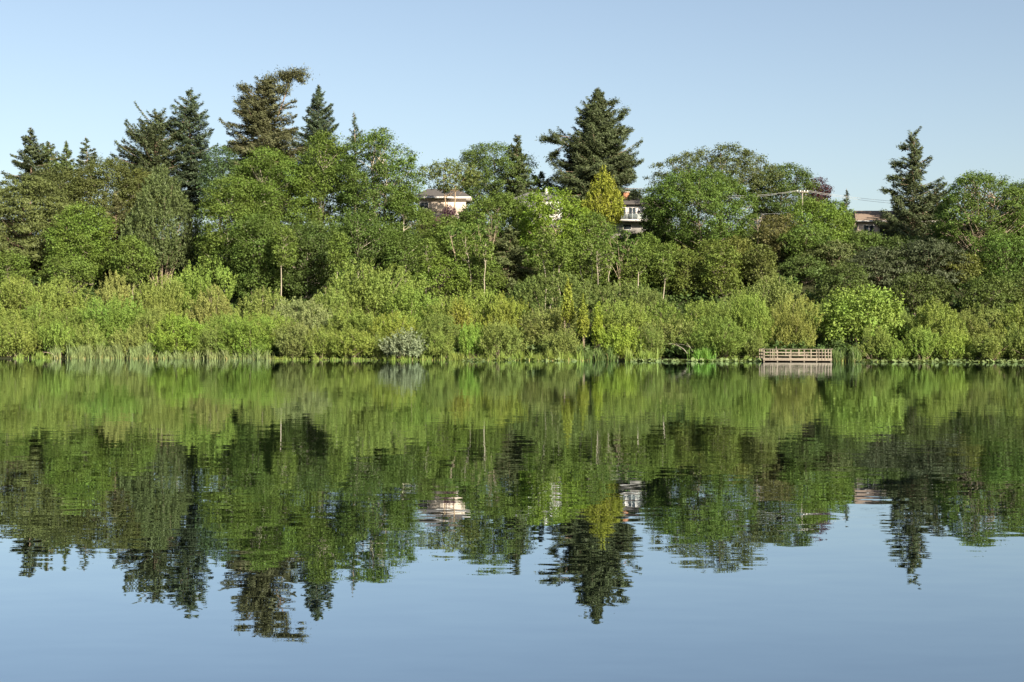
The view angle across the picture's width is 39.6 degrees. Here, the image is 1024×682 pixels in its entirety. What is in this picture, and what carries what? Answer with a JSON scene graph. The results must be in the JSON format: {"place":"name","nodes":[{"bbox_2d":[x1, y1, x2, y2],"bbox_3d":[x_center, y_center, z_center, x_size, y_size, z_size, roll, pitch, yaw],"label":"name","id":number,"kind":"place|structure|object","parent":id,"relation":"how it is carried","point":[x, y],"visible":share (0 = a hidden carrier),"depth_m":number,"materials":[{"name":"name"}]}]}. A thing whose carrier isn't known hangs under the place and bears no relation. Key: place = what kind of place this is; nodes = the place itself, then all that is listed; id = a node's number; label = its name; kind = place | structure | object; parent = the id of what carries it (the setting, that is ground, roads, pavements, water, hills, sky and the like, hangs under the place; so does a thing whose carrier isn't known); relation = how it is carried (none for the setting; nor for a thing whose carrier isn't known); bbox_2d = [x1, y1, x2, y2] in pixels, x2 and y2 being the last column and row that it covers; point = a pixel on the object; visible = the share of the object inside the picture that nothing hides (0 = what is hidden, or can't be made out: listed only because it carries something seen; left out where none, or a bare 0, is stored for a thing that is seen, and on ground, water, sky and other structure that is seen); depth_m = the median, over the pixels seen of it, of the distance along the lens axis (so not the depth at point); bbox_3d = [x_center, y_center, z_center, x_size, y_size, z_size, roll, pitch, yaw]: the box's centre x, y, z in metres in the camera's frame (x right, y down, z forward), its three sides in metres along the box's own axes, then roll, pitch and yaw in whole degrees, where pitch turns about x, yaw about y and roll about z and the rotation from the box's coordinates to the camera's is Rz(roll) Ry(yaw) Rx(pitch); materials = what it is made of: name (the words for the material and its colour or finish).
{"place":"outdoors","nodes":[
{"label":"outdoors","id":0,"kind":"place"},
{"bbox_2d":[0,232,1022,361],"bbox_3d":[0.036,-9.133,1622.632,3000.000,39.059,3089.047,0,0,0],"label":"hillside","id":1,"kind":"structure","parent":0,"point":[810,285],"depth_m":194.07,"materials":[{"name":"green plant"}]},
{"bbox_2d":[0,249,36,287],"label":"maple tree","id":2,"kind":"object","parent":1,"relation":"on","point":[6,260],"visible":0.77,"depth_m":197.37,"materials":[{"name":"green plant"}]},
{"bbox_2d":[0,316,43,356],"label":"willow shrub","id":3,"kind":"object","parent":1,"relation":"on","point":[25,337],"visible":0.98,"depth_m":160.57,"materials":[{"name":"green plant"}]},
{"bbox_2d":[0,275,50,320],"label":"willow shrub","id":4,"kind":"object","parent":1,"relation":"on","point":[7,301],"visible":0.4,"depth_m":174.82,"materials":[{"name":"green plant"}]},
{"bbox_2d":[0,128,56,203],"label":"fir tree","id":5,"kind":"object","parent":1,"relation":"on","point":[29,166],"visible":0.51,"depth_m":248.93,"materials":[{"name":"green plant"}]},
{"bbox_2d":[0,174,92,271],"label":"tree","id":6,"kind":"object","parent":1,"relation":"on","point":[27,243],"visible":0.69,"depth_m":208.67,"materials":[{"name":"green plant"}]},
{"bbox_2d":[36,318,76,355],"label":"willow shrub","id":7,"kind":"object","parent":1,"relation":"on","point":[49,332],"visible":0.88,"depth_m":160.89,"materials":[{"name":"green plant"}]},
{"bbox_2d":[23,274,96,326],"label":"willow shrub","id":8,"kind":"object","parent":1,"relation":"on","point":[62,301],"visible":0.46,"depth_m":175.08,"materials":[{"name":"green plant"}]},
{"bbox_2d":[26,164,97,245],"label":"broadleaf tree","id":9,"kind":"object","parent":1,"relation":"on","point":[56,180],"visible":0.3,"depth_m":223.16,"materials":[{"name":"green plant"}]},
{"bbox_2d":[34,254,97,292],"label":"maple tree","id":10,"kind":"object","parent":1,"relation":"on","point":[71,266],"visible":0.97,"depth_m":195.07,"materials":[{"name":"green plant"}]},
{"bbox_2d":[42,201,121,284],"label":"maple tree","id":11,"kind":"object","parent":1,"relation":"on","point":[96,248],"visible":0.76,"depth_m":203.56,"materials":[{"name":"green plant"}]},
{"bbox_2d":[48,341,155,358],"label":"reed bed","id":12,"kind":"object","parent":1,"relation":"on","point":[86,352],"visible":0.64,"depth_m":157.17,"materials":[{"name":"green plant"}]},
{"bbox_2d":[60,152,150,239],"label":"broadleaf tree","id":13,"kind":"object","parent":1,"relation":"on","point":[95,181],"visible":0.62,"depth_m":222.86,"materials":[{"name":"green plant"}]},
{"bbox_2d":[71,292,146,347],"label":"willow shrub","id":14,"kind":"object","parent":1,"relation":"on","point":[117,318],"visible":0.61,"depth_m":164.98,"materials":[{"name":"green plant"}]},
{"bbox_2d":[106,234,160,298],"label":"maple tree","id":15,"kind":"object","parent":1,"relation":"on","point":[120,262],"visible":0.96,"depth_m":200.34,"materials":[{"name":"green plant"}]},
{"bbox_2d":[106,101,195,215],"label":"fir tree","id":16,"kind":"object","parent":1,"relation":"on","point":[149,138],"visible":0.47,"depth_m":242.06,"materials":[{"name":"green plant"}]},
{"bbox_2d":[128,271,190,328],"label":"willow shrub","id":17,"kind":"object","parent":1,"relation":"on","point":[158,296],"visible":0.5,"depth_m":172.64,"materials":[{"name":"green plant"}]},
{"bbox_2d":[118,164,203,289],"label":"broadleaf tree","id":18,"kind":"object","parent":1,"relation":"on","point":[165,254],"visible":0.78,"depth_m":204.84,"materials":[{"name":"green plant"}]},
{"bbox_2d":[147,310,209,355],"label":"willow shrub","id":19,"kind":"object","parent":1,"relation":"on","point":[169,340],"visible":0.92,"depth_m":158.36,"materials":[{"name":"green plant"}]},
{"bbox_2d":[164,88,217,227],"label":"fir tree","id":20,"kind":"object","parent":1,"relation":"on","point":[196,141],"visible":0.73,"depth_m":243.91,"materials":[{"name":"green plant"}]},
{"bbox_2d":[172,256,238,335],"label":"willow shrub","id":21,"kind":"object","parent":1,"relation":"on","point":[192,288],"visible":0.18,"depth_m":177.63,"materials":[{"name":"green plant"}]},
{"bbox_2d":[184,283,232,338],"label":"willow shrub","id":22,"kind":"object","parent":1,"relation":"on","point":[209,303],"visible":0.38,"depth_m":170.63,"materials":[{"name":"green plant"}]},
{"bbox_2d":[156,347,273,359],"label":"reed bed","id":23,"kind":"object","parent":1,"relation":"on","point":[187,355],"visible":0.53,"depth_m":156.12,"materials":[{"name":"green plant"}]},
{"bbox_2d":[196,143,240,203],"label":"broadleaf tree","id":24,"kind":"object","parent":1,"relation":"on","point":[216,170],"visible":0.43,"depth_m":232.37,"materials":[{"name":"green plant"}]},
{"bbox_2d":[190,169,265,290],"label":"cottonwood tree","id":25,"kind":"object","parent":1,"relation":"on","point":[215,208],"visible":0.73,"depth_m":201.43,"materials":[{"name":"green plant"}]},
{"bbox_2d":[212,311,279,356],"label":"willow shrub","id":26,"kind":"object","parent":1,"relation":"on","point":[246,339],"visible":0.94,"depth_m":156.62,"materials":[{"name":"green plant"}]},
{"bbox_2d":[224,209,294,304],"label":"cottonwood tree","id":27,"kind":"object","parent":1,"relation":"on","point":[254,266],"visible":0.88,"depth_m":195.90,"materials":[{"name":"green plant"}]},
{"bbox_2d":[231,286,290,330],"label":"willow shrub","id":28,"kind":"object","parent":1,"relation":"on","point":[256,305],"visible":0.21,"depth_m":170.69,"materials":[{"name":"green plant"}]},
{"bbox_2d":[217,65,315,226],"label":"fir tree","id":29,"kind":"object","parent":1,"relation":"on","point":[262,118],"visible":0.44,"depth_m":237.48,"materials":[{"name":"green plant"}]},
{"bbox_2d":[226,145,321,271],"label":"cottonwood tree","id":30,"kind":"object","parent":1,"relation":"on","point":[265,194],"visible":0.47,"depth_m":205.10,"materials":[{"name":"green plant"}]},
{"bbox_2d":[271,224,299,308],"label":"alder tree","id":31,"kind":"object","parent":1,"relation":"on","point":[284,260],"visible":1,"depth_m":191.84,"materials":[{"name":"green plant"}]},
{"bbox_2d":[272,321,314,357],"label":"willow shrub","id":32,"kind":"object","parent":1,"relation":"on","point":[290,343],"visible":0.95,"depth_m":155.47,"materials":[{"name":"green plant"}]},
{"bbox_2d":[258,296,335,340],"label":"willow shrub","id":33,"kind":"object","parent":1,"relation":"on","point":[311,320],"visible":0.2,"depth_m":166.22,"materials":[{"name":"green plant"}]},
{"bbox_2d":[264,215,341,299],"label":"cottonwood tree","id":34,"kind":"object","parent":1,"relation":"on","point":[316,253],"visible":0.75,"depth_m":196.32,"materials":[{"name":"green plant"}]},
{"bbox_2d":[290,84,351,202],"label":"spruce tree","id":35,"kind":"object","parent":1,"relation":"on","point":[324,122],"visible":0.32,"depth_m":241.37,"materials":[{"name":"green plant"}]},
{"bbox_2d":[281,128,362,267],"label":"cottonwood tree","id":36,"kind":"object","parent":1,"relation":"on","point":[320,179],"visible":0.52,"depth_m":207.49,"materials":[{"name":"green plant"}]},
{"bbox_2d":[323,328,378,358],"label":"willow shrub","id":37,"kind":"object","parent":1,"relation":"on","point":[354,343],"visible":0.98,"depth_m":155.14,"materials":[{"name":"green plant"}]},
{"bbox_2d":[319,305,384,346],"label":"willow shrub","id":38,"kind":"object","parent":1,"relation":"on","point":[342,325],"visible":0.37,"depth_m":161.29,"materials":[{"name":"green plant"}]},
{"bbox_2d":[325,208,400,284],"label":"cottonwood tree","id":39,"kind":"object","parent":1,"relation":"on","point":[362,221],"visible":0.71,"depth_m":197.58,"materials":[{"name":"green plant"}]},
{"bbox_2d":[321,256,429,331],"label":"willow shrub","id":40,"kind":"object","parent":1,"relation":"on","point":[367,299],"visible":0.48,"depth_m":173.74,"materials":[{"name":"green plant"}]},
{"bbox_2d":[325,126,429,262],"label":"cottonwood tree","id":41,"kind":"object","parent":1,"relation":"on","point":[379,167],"visible":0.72,"depth_m":204.53,"materials":[{"name":"green plant"}]},
{"bbox_2d":[378,326,429,359],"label":"silver shrub","id":42,"kind":"object","parent":1,"relation":"on","point":[400,346],"visible":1,"depth_m":154.31,"materials":[{"name":"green plant"}]},
{"bbox_2d":[383,183,427,263],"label":"cottonwood tree","id":43,"kind":"object","parent":1,"relation":"on","point":[411,208],"visible":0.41,"depth_m":204.30,"materials":[{"name":"green plant"}]},
{"bbox_2d":[375,226,439,289],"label":"cottonwood tree","id":44,"kind":"object","parent":1,"relation":"on","point":[401,243],"visible":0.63,"depth_m":196.06,"materials":[{"name":"green plant"}]},
{"bbox_2d":[375,282,443,338],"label":"willow shrub","id":45,"kind":"object","parent":1,"relation":"on","point":[416,313],"visible":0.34,"depth_m":169.04,"materials":[{"name":"green plant"}]},
{"bbox_2d":[410,253,472,305],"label":"broadleaf tree","id":46,"kind":"object","parent":1,"relation":"on","point":[443,281],"visible":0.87,"depth_m":186.11,"materials":[{"name":"green plant"}]},
{"bbox_2d":[414,189,472,238],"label":"cream bungalow","id":47,"kind":"object","parent":1,"relation":"on","point":[434,200],"visible":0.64,"depth_m":232.06,"materials":[{"name":"paint"}]},
{"bbox_2d":[414,158,482,215],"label":"madrone tree","id":48,"kind":"object","parent":1,"relation":"on","point":[455,174],"visible":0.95,"depth_m":222.41,"materials":[{"name":"green plant"}]},
{"bbox_2d":[437,285,502,332],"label":"willow shrub","id":49,"kind":"object","parent":1,"relation":"on","point":[485,301],"visible":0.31,"depth_m":167.90,"materials":[{"name":"green plant"}]},
{"bbox_2d":[441,254,509,305],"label":"broadleaf tree","id":50,"kind":"object","parent":1,"relation":"on","point":[491,281],"visible":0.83,"depth_m":187.19,"materials":[{"name":"green plant"}]},
{"bbox_2d":[463,189,525,257],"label":"broadleaf tree","id":51,"kind":"object","parent":1,"relation":"on","point":[483,202],"visible":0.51,"depth_m":208.77,"materials":[{"name":"green plant"}]},
{"bbox_2d":[457,141,540,229],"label":"oak tree","id":52,"kind":"object","parent":1,"relation":"on","point":[478,160],"visible":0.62,"depth_m":236.54,"materials":[{"name":"green plant"}]},
{"bbox_2d":[474,316,528,357],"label":"willow shrub","id":53,"kind":"object","parent":1,"relation":"on","point":[504,336],"visible":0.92,"depth_m":153.58,"materials":[{"name":"green plant"}]},
{"bbox_2d":[465,225,543,298],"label":"fir tree","id":54,"kind":"object","parent":1,"relation":"on","point":[512,258],"visible":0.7,"depth_m":191.79,"materials":[{"name":"green plant"}]},
{"bbox_2d":[477,290,531,341],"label":"willow shrub","id":55,"kind":"object","parent":1,"relation":"on","point":[505,306],"visible":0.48,"depth_m":165.71,"materials":[{"name":"green plant"}]},
{"bbox_2d":[0,226,1023,359],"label":"undergrowth","id":56,"kind":"object","parent":1,"relation":"on","point":[677,350],"visible":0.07,"depth_m":190.06,"materials":[{"name":"green plant"}]},
{"bbox_2d":[495,134,541,212],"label":"tree","id":57,"kind":"object","parent":1,"relation":"on","point":[512,155],"visible":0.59,"depth_m":236.49,"materials":[{"name":"green plant"}]},
{"bbox_2d":[516,306,579,354],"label":"willow shrub","id":58,"kind":"object","parent":1,"relation":"on","point":[535,331],"visible":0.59,"depth_m":158.78,"materials":[{"name":"green plant"}]},
{"bbox_2d":[515,186,592,275],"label":"maple tree","id":59,"kind":"object","parent":1,"relation":"on","point":[565,211],"visible":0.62,"depth_m":200.78,"materials":[{"name":"green plant"}]},
{"bbox_2d":[499,270,616,335],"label":"willow shrub","id":60,"kind":"object","parent":1,"relation":"on","point":[532,289],"visible":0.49,"depth_m":168.93,"materials":[{"name":"green plant"}]},
{"bbox_2d":[539,325,585,357],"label":"willow shrub","id":61,"kind":"object","parent":1,"relation":"on","point":[558,341],"visible":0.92,"depth_m":153.48,"materials":[{"name":"green plant"}]},
{"bbox_2d":[558,210,621,273],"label":"broadleaf tree","id":62,"kind":"object","parent":1,"relation":"on","point":[595,230],"visible":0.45,"depth_m":199.84,"materials":[{"name":"green plant"}]},
{"bbox_2d":[536,87,647,230],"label":"fir tree","id":63,"kind":"object","parent":1,"relation":"on","point":[598,141],"visible":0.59,"depth_m":231.87,"materials":[{"name":"green plant"}]},
{"bbox_2d":[580,164,625,241],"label":"golden cedar","id":64,"kind":"object","parent":1,"relation":"on","point":[616,214],"visible":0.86,"depth_m":215.49,"materials":[{"name":"yellow plant"}]},
{"bbox_2d":[555,280,683,332],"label":"willow shrub","id":65,"kind":"object","parent":1,"relation":"on","point":[612,291],"visible":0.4,"depth_m":165.75,"materials":[{"name":"green plant"}]},
{"bbox_2d":[595,322,645,358],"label":"willow shrub","id":66,"kind":"object","parent":1,"relation":"on","point":[615,335],"visible":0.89,"depth_m":152.67,"materials":[{"name":"green plant"}]},
{"bbox_2d":[591,297,655,340],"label":"willow shrub","id":67,"kind":"object","parent":1,"relation":"on","point":[614,317],"visible":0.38,"depth_m":158.41,"materials":[{"name":"green plant"}]},
{"bbox_2d":[610,192,669,238],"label":"house","id":68,"kind":"structure","parent":1,"relation":"on","point":[632,212],"depth_m":226.00,"materials":[{"name":"paint"}]},
{"bbox_2d":[642,313,698,356],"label":"willow shrub","id":69,"kind":"object","parent":1,"relation":"on","point":[672,334],"visible":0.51,"depth_m":155.79,"materials":[{"name":"green plant"}]},
{"bbox_2d":[668,248,707,299],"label":"broadleaf tree","id":70,"kind":"object","parent":1,"relation":"on","point":[685,281],"visible":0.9,"depth_m":193.74,"materials":[{"name":"green plant"}]},
{"bbox_2d":[637,164,761,253],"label":"maple tree","id":71,"kind":"object","parent":1,"relation":"on","point":[690,219],"visible":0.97,"depth_m":207.30,"materials":[{"name":"green plant"}]},
{"bbox_2d":[642,141,785,229],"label":"oak tree","id":72,"kind":"object","parent":1,"relation":"on","point":[723,166],"visible":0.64,"depth_m":221.67,"materials":[{"name":"green plant"}]},
{"bbox_2d":[678,313,749,358],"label":"willow shrub","id":73,"kind":"object","parent":1,"relation":"on","point":[726,340],"visible":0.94,"depth_m":151.22,"materials":[{"name":"green plant"}]},
{"bbox_2d":[699,240,744,300],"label":"broadleaf tree","id":74,"kind":"object","parent":1,"relation":"on","point":[725,268],"visible":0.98,"depth_m":190.78,"materials":[{"name":"green plant"}]},
{"bbox_2d":[718,286,776,355],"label":"willow shrub","id":75,"kind":"object","parent":1,"relation":"on","point":[750,312],"visible":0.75,"depth_m":157.33,"materials":[{"name":"green plant"}]},
{"bbox_2d":[738,242,779,286],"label":"broadleaf tree","id":76,"kind":"object","parent":1,"relation":"on","point":[767,268],"visible":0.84,"depth_m":191.68,"materials":[{"name":"green plant"}]},
{"bbox_2d":[725,273,810,341],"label":"willow shrub","id":77,"kind":"object","parent":1,"relation":"on","point":[780,289],"visible":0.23,"depth_m":169.47,"materials":[{"name":"green plant"}]},
{"bbox_2d":[753,213,810,264],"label":"hawthorn tree","id":78,"kind":"object","parent":1,"relation":"on","point":[777,246],"visible":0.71,"depth_m":200.78,"materials":[{"name":"green plant"}]},
{"bbox_2d":[747,162,823,221],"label":"broadleaf tree","id":79,"kind":"object","parent":1,"relation":"on","point":[784,202],"visible":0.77,"depth_m":224.57,"materials":[{"name":"green plant"}]},
{"bbox_2d":[764,293,822,354],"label":"willow shrub","id":80,"kind":"object","parent":1,"relation":"on","point":[800,329],"visible":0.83,"depth_m":157.28,"materials":[{"name":"green plant"}]},
{"bbox_2d":[772,221,836,265],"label":"broadleaf tree","id":81,"kind":"object","parent":1,"relation":"on","point":[810,239],"visible":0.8,"depth_m":198.56,"materials":[{"name":"green plant"}]},
{"bbox_2d":[777,254,834,283],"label":"broadleaf tree","id":82,"kind":"object","parent":1,"relation":"on","point":[809,271],"visible":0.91,"depth_m":193.09,"materials":[{"name":"green plant"}]},
{"bbox_2d":[778,197,854,243],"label":"broadleaf tree","id":83,"kind":"object","parent":1,"relation":"on","point":[812,208],"visible":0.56,"depth_m":204.08,"materials":[{"name":"green plant"}]},
{"bbox_2d":[790,239,871,274],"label":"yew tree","id":84,"kind":"object","parent":1,"relation":"on","point":[846,246],"visible":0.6,"depth_m":196.12,"materials":[{"name":"green plant"}]},
{"bbox_2d":[808,261,879,315],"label":"broadleaf tree","id":85,"kind":"object","parent":1,"relation":"on","point":[836,281],"visible":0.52,"depth_m":180.73,"materials":[{"name":"green plant"}]},
{"bbox_2d":[810,280,909,345],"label":"willow shrub","id":86,"kind":"object","parent":1,"relation":"on","point":[852,322],"visible":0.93,"depth_m":157.19,"materials":[{"name":"green plant"}]},
{"bbox_2d":[854,323,891,359],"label":"willow shrub","id":87,"kind":"object","parent":1,"relation":"on","point":[877,341],"visible":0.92,"depth_m":149.22,"materials":[{"name":"green plant"}]},
{"bbox_2d":[841,245,917,290],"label":"yew tree","id":88,"kind":"object","parent":1,"relation":"on","point":[877,271],"visible":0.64,"depth_m":189.06,"materials":[{"name":"green plant"}]},
{"bbox_2d":[873,126,963,252],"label":"fir tree","id":89,"kind":"object","parent":1,"relation":"on","point":[904,220],"visible":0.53,"depth_m":214.75,"materials":[{"name":"green plant"}]},
{"bbox_2d":[886,270,954,314],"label":"broadleaf tree","id":90,"kind":"object","parent":1,"relation":"on","point":[921,297],"visible":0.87,"depth_m":179.57,"materials":[{"name":"green plant"}]},
{"bbox_2d":[902,324,943,359],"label":"willow shrub","id":91,"kind":"object","parent":1,"relation":"on","point":[921,343],"visible":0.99,"depth_m":148.55,"materials":[{"name":"green plant"}]},
{"bbox_2d":[886,237,972,288],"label":"yew tree","id":92,"kind":"object","parent":1,"relation":"on","point":[939,248],"visible":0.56,"depth_m":189.91,"materials":[{"name":"green plant"}]},
{"bbox_2d":[904,296,966,344],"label":"willow shrub","id":93,"kind":"object","parent":1,"relation":"on","point":[940,320],"visible":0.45,"depth_m":155.10,"materials":[{"name":"green plant"}]},
{"bbox_2d":[934,328,979,361],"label":"willow shrub","id":94,"kind":"object","parent":1,"relation":"on","point":[953,349],"visible":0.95,"depth_m":148.43,"materials":[{"name":"green plant"}]},
{"bbox_2d":[925,169,1023,261],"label":"oak tree","id":95,"kind":"object","parent":1,"relation":"on","point":[976,203],"visible":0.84,"depth_m":199.19,"materials":[{"name":"green plant"}]},
{"bbox_2d":[953,304,1007,342],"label":"willow shrub","id":96,"kind":"object","parent":1,"relation":"on","point":[973,328],"visible":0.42,"depth_m":158.95,"materials":[{"name":"green plant"}]},
{"bbox_2d":[963,331,1006,360],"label":"willow shrub","id":97,"kind":"object","parent":1,"relation":"on","point":[987,347],"visible":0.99,"depth_m":146.76,"materials":[{"name":"green plant"}]},
{"bbox_2d":[951,272,1023,323],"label":"broadleaf tree","id":98,"kind":"object","parent":1,"relation":"on","point":[986,297],"visible":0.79,"depth_m":176.12,"materials":[{"name":"green plant"}]},
{"bbox_2d":[967,229,1023,282],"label":"broadleaf tree","id":99,"kind":"object","parent":1,"relation":"on","point":[1004,265],"visible":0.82,"depth_m":191.83,"materials":[{"name":"green plant"}]},
{"bbox_2d":[0,359,1023,681],"bbox_3d":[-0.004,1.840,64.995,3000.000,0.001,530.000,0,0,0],"label":"lake","id":100,"kind":"structure","parent":0,"point":[430,521],"depth_m":13.32,"materials":[{"name":"liquid"}]},
{"bbox_2d":[0,0,1023,237],"label":"sky","id":101,"kind":"structure","parent":0,"point":[832,88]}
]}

